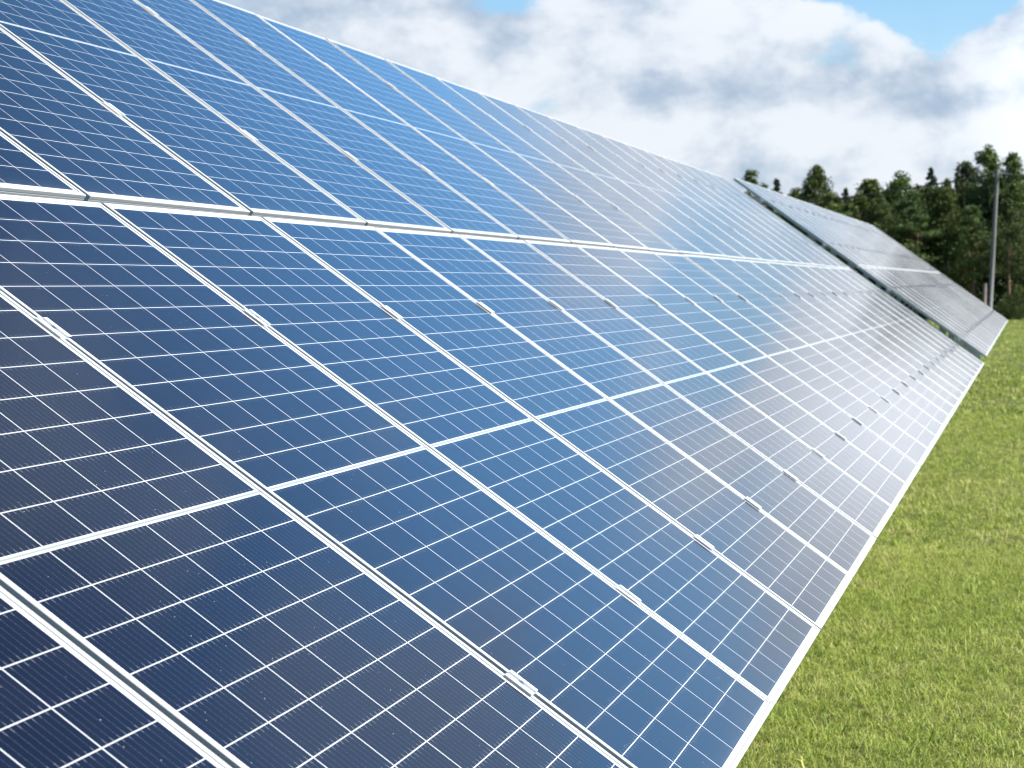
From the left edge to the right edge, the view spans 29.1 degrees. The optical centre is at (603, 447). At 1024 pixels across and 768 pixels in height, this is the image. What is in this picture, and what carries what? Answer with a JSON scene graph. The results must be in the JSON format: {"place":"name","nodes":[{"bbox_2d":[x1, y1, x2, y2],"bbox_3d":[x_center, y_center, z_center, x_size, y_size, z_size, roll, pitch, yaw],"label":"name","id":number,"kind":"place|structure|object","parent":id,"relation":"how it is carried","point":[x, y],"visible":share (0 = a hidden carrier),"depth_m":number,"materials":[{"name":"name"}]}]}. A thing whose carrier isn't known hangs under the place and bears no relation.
{"place":"outdoors","nodes":[
{"label":"outdoors","id":0,"kind":"place"},
{"bbox_2d":[218,0,1023,211],"label":"sky","id":1,"kind":"structure","parent":0,"point":[857,90],"materials":[{"name":"white"}]},
{"bbox_2d":[736,316,1023,767],"bbox_3d":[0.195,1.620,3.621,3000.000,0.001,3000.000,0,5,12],"label":"ground","id":2,"kind":"structure","parent":0,"point":[861,751],"depth_m":10.67,"materials":[{"name":"green plant"}]},
{"bbox_2d":[0,0,983,767],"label":"solar array","id":3,"kind":"object","parent":2,"relation":"on","point":[358,408],"visible":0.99,"depth_m":4.95,"materials":[{"name":"glass"}]},
{"bbox_2d":[742,169,781,216],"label":"broadleaf tree","id":4,"kind":"object","parent":2,"relation":"on","point":[750,178],"visible":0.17,"depth_m":149.56,"materials":[{"name":"green plant"}]},
{"bbox_2d":[766,178,782,216],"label":"spruce tree","id":5,"kind":"object","parent":2,"relation":"on","point":[776,188],"visible":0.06,"depth_m":149.38,"materials":[{"name":"green plant"}]},
{"bbox_2d":[775,187,807,228],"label":"birch tree","id":6,"kind":"object","parent":2,"relation":"on","point":[795,194],"visible":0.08,"depth_m":138.99,"materials":[{"name":"green plant"}]},
{"bbox_2d":[778,164,838,227],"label":"broadleaf tree","id":7,"kind":"object","parent":2,"relation":"on","point":[816,178],"visible":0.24,"depth_m":136.62,"materials":[{"name":"green plant"}]},
{"bbox_2d":[817,193,844,212],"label":"birch tree","id":8,"kind":"object","parent":2,"relation":"on","point":[836,204],"visible":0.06,"depth_m":129.69,"materials":[{"name":"green plant"}]},
{"bbox_2d":[815,239,862,274],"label":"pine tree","id":9,"kind":"object","parent":2,"relation":"on","point":[820,244],"visible":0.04,"depth_m":118.72,"materials":[{"name":"green plant"}]},
{"bbox_2d":[841,188,849,202],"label":"spruce tree","id":10,"kind":"object","parent":2,"relation":"on","point":[845,191],"visible":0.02,"depth_m":134.61,"materials":[{"name":"green plant"}]},
{"bbox_2d":[839,202,859,217],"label":"birch tree","id":11,"kind":"object","parent":2,"relation":"on","point":[849,208],"visible":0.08,"depth_m":124.63,"materials":[{"name":"green plant"}]},
{"bbox_2d":[826,212,883,289],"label":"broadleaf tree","id":12,"kind":"object","parent":2,"relation":"on","point":[844,214],"depth_m":119.43,"materials":[{"name":"green plant"}]},
{"bbox_2d":[838,209,874,282],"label":"broadleaf tree","id":13,"kind":"object","parent":2,"relation":"on","point":[857,214],"visible":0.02,"depth_m":124.19,"materials":[{"name":"green plant"}]},
{"bbox_2d":[841,192,873,213],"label":"broadleaf tree","id":14,"kind":"object","parent":2,"relation":"on","point":[861,202],"visible":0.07,"depth_m":127.22,"materials":[{"name":"green plant"}]},
{"bbox_2d":[843,178,883,206],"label":"birch tree","id":15,"kind":"object","parent":2,"relation":"on","point":[867,186],"visible":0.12,"depth_m":129.75,"materials":[{"name":"green plant"}]},
{"bbox_2d":[857,210,870,279],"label":"spruce tree","id":16,"kind":"object","parent":2,"relation":"on","point":[862,215],"visible":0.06,"depth_m":122.83,"materials":[{"name":"green plant"}]},
{"bbox_2d":[733,178,1007,359],"bbox_3d":[5.860,-2.671,37.440,3.310,3.804,23.556,0,5,12],"label":"solar array","id":17,"kind":"object","parent":2,"relation":"on","point":[962,316],"visible":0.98,"depth_m":31.36,"materials":[{"name":"glass"}]},
{"bbox_2d":[856,216,902,302],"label":"broadleaf tree","id":18,"kind":"object","parent":2,"relation":"on","point":[886,230],"visible":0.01,"depth_m":122.06,"materials":[{"name":"green plant"}]},
{"bbox_2d":[869,193,890,217],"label":"broadleaf tree","id":19,"kind":"object","parent":2,"relation":"on","point":[883,196],"visible":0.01,"depth_m":125.16,"materials":[{"name":"green plant"}]},
{"bbox_2d":[854,197,910,273],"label":"pine tree","id":20,"kind":"object","parent":2,"relation":"on","point":[880,213],"visible":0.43,"depth_m":118.16,"materials":[{"name":"green plant"}]},
{"bbox_2d":[873,203,908,305],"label":"broadleaf tree","id":21,"kind":"object","parent":2,"relation":"on","point":[896,238],"visible":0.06,"depth_m":122.13,"materials":[{"name":"green plant"}]},
{"bbox_2d":[868,170,927,214],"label":"broadleaf tree","id":22,"kind":"object","parent":2,"relation":"on","point":[902,181],"visible":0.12,"depth_m":125.52,"materials":[{"name":"green plant"}]},
{"bbox_2d":[882,191,949,311],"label":"pine tree","id":23,"kind":"object","parent":2,"relation":"on","point":[909,199],"visible":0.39,"depth_m":119.12,"materials":[{"name":"green plant"}]},
{"bbox_2d":[883,206,956,314],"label":"pine tree","id":24,"kind":"object","parent":2,"relation":"on","point":[912,224],"visible":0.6,"depth_m":116.77,"materials":[{"name":"green plant"}]},
{"bbox_2d":[912,183,928,207],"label":"broadleaf tree","id":25,"kind":"object","parent":2,"relation":"on","point":[915,189],"visible":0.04,"depth_m":135.11,"materials":[{"name":"green plant"}]},
{"bbox_2d":[924,166,937,191],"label":"spruce tree","id":26,"kind":"object","parent":2,"relation":"on","point":[933,179],"visible":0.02,"depth_m":135.15,"materials":[{"name":"green plant"}]},
{"bbox_2d":[884,186,999,306],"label":"broadleaf tree","id":27,"kind":"object","parent":2,"relation":"on","point":[937,194],"visible":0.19,"depth_m":119.75,"materials":[{"name":"green plant"}]},
{"bbox_2d":[940,178,952,189],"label":"broadleaf tree","id":28,"kind":"object","parent":2,"relation":"on","point":[946,185],"visible":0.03,"depth_m":132.02,"materials":[{"name":"green plant"}]},
{"bbox_2d":[870,268,1023,318],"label":"undergrowth","id":29,"kind":"object","parent":2,"relation":"on","point":[976,288],"visible":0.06,"depth_m":117.55,"materials":[{"name":"green plant"}]},
{"bbox_2d":[918,199,981,297],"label":"tree","id":30,"kind":"object","parent":2,"relation":"on","point":[936,213],"visible":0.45,"depth_m":118.12,"materials":[{"name":"green plant"}]},
{"bbox_2d":[918,186,986,299],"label":"birch tree","id":31,"kind":"object","parent":2,"relation":"on","point":[948,198],"visible":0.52,"depth_m":117.58,"materials":[{"name":"green plant"}]},
{"bbox_2d":[954,172,959,189],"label":"spruce tree","id":32,"kind":"object","parent":2,"relation":"on","point":[955,186],"visible":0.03,"depth_m":132.89,"materials":[{"name":"green plant"}]},
{"bbox_2d":[951,190,977,296],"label":"spruce tree","id":33,"kind":"object","parent":2,"relation":"on","point":[963,201],"visible":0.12,"depth_m":120.84,"materials":[{"name":"green plant"}]},
{"bbox_2d":[951,160,982,204],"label":"pine tree","id":34,"kind":"object","parent":2,"relation":"on","point":[966,170],"visible":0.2,"depth_m":126.72,"materials":[{"name":"green plant"}]},
{"bbox_2d":[953,193,981,251],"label":"pine tree","id":35,"kind":"object","parent":2,"relation":"on","point":[967,203],"visible":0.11,"depth_m":124.04,"materials":[{"name":"green plant"}]},
{"bbox_2d":[933,204,1008,296],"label":"pine tree","id":36,"kind":"object","parent":2,"relation":"on","point":[970,212],"visible":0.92,"depth_m":116.03,"materials":[{"name":"green plant"}]},
{"bbox_2d":[959,144,1018,293],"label":"birch tree","id":37,"kind":"object","parent":2,"relation":"on","point":[988,159],"visible":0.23,"depth_m":124.37,"materials":[{"name":"green plant"}]},
{"bbox_2d":[968,184,1013,312],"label":"spruce tree","id":38,"kind":"object","parent":2,"relation":"on","point":[990,200],"visible":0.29,"depth_m":119.72,"materials":[{"name":"green plant"}]},
{"bbox_2d":[983,168,1001,308],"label":"utility pole","id":39,"kind":"object","parent":2,"relation":"on","point":[992,267],"visible":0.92,"depth_m":91.18,"materials":[{"name":"grey metal"}]},
{"bbox_2d":[765,174,992,206],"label":"cable","id":40,"kind":"object","parent":39,"relation":"attached to","point":[899,189],"visible":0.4,"depth_m":94.33,"materials":[{"name":"black rubber"}]},
{"bbox_2d":[1001,173,1023,177],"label":"cable","id":41,"kind":"object","parent":39,"relation":"attached to","point":[1012,175],"visible":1,"depth_m":90.65,"materials":[{"name":"black rubber"}]},
{"bbox_2d":[963,189,1023,313],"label":"pine tree","id":42,"kind":"object","parent":2,"relation":"on","point":[1001,192],"visible":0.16,"depth_m":120.33,"materials":[{"name":"green plant"}]},
{"bbox_2d":[970,182,1023,315],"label":"broadleaf tree","id":43,"kind":"object","parent":2,"relation":"on","point":[1014,188],"visible":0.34,"depth_m":119.37,"materials":[{"name":"green plant"}]},
{"bbox_2d":[972,198,1023,313],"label":"pine tree","id":44,"kind":"object","parent":2,"relation":"on","point":[1005,210],"visible":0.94,"depth_m":114.62,"materials":[{"name":"green plant"}]},
{"bbox_2d":[980,184,1023,289],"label":"pine tree","id":45,"kind":"object","parent":2,"relation":"on","point":[1005,187],"visible":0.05,"depth_m":120.44,"materials":[{"name":"green plant"}]},
{"bbox_2d":[995,299,1013,318],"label":"bush","id":46,"kind":"object","parent":2,"relation":"on","point":[1001,306],"visible":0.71,"depth_m":110.45,"materials":[{"name":"green plant"}]},
{"bbox_2d":[986,151,1023,296],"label":"birch tree","id":47,"kind":"object","parent":2,"relation":"on","point":[1013,163],"visible":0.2,"depth_m":123.03,"materials":[{"name":"green plant"}]},
{"bbox_2d":[999,283,1023,319],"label":"bush","id":48,"kind":"object","parent":2,"relation":"on","point":[1019,299],"visible":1,"depth_m":109.15,"materials":[{"name":"green plant"}]},
{"bbox_2d":[920,186,934,210],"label":"pine tree","id":49,"kind":"object","parent":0,"point":[927,190],"visible":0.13,"depth_m":132.63,"materials":[{"name":"green plant"}]}
]}

